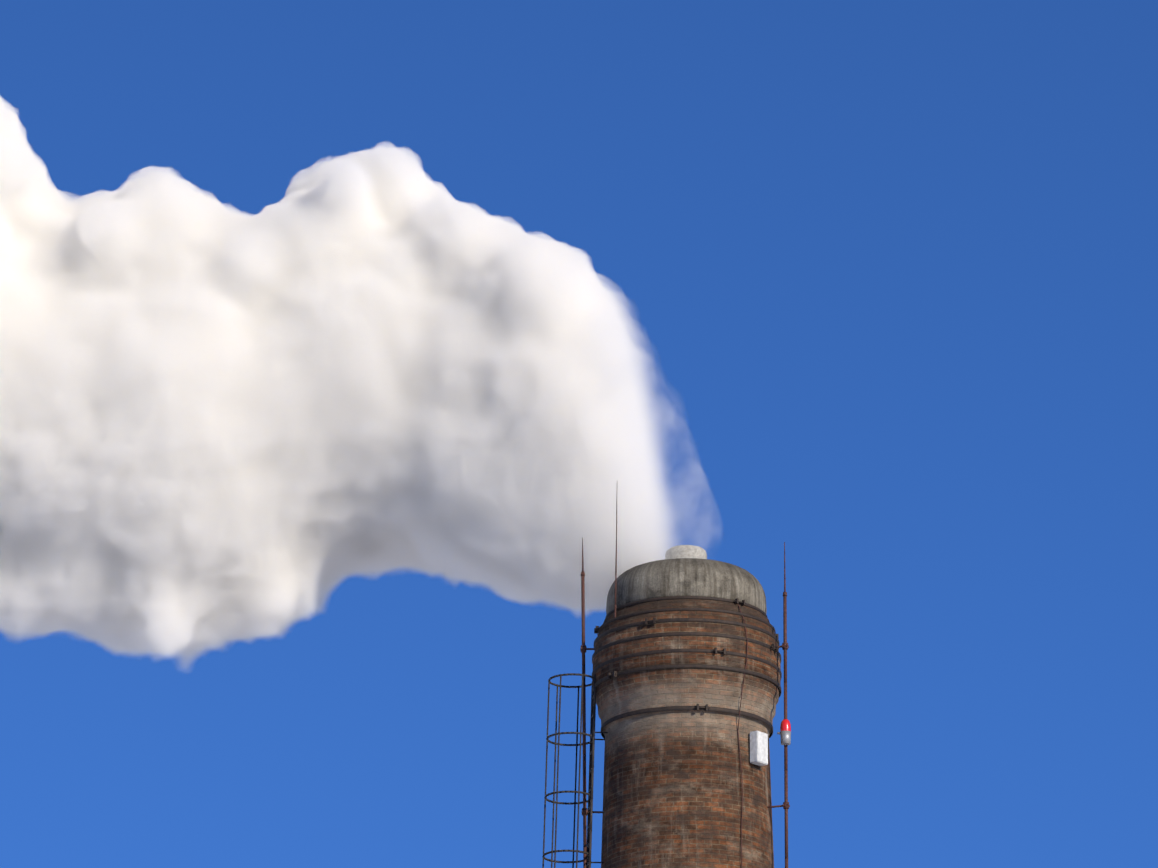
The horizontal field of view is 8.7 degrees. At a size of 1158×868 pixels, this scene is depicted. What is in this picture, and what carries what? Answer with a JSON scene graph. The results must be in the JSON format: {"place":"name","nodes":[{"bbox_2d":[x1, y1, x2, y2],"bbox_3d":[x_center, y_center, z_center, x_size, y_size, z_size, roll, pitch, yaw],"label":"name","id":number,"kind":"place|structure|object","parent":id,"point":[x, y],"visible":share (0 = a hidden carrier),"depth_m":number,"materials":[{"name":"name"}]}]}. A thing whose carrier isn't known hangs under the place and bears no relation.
{"place":"outdoors","nodes":[
{"label":"outdoors","id":0,"kind":"place"},
{"bbox_2d":[0,0,1157,867],"label":"sky","id":1,"kind":"structure","parent":0,"point":[335,335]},
{"bbox_2d":[542,497,790,867],"bbox_3d":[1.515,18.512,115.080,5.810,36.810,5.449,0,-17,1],"label":"smokestack","id":2,"kind":"object","parent":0,"point":[685,684],"visible":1,"depth_m":118.39,"materials":[{"name":"brick"}]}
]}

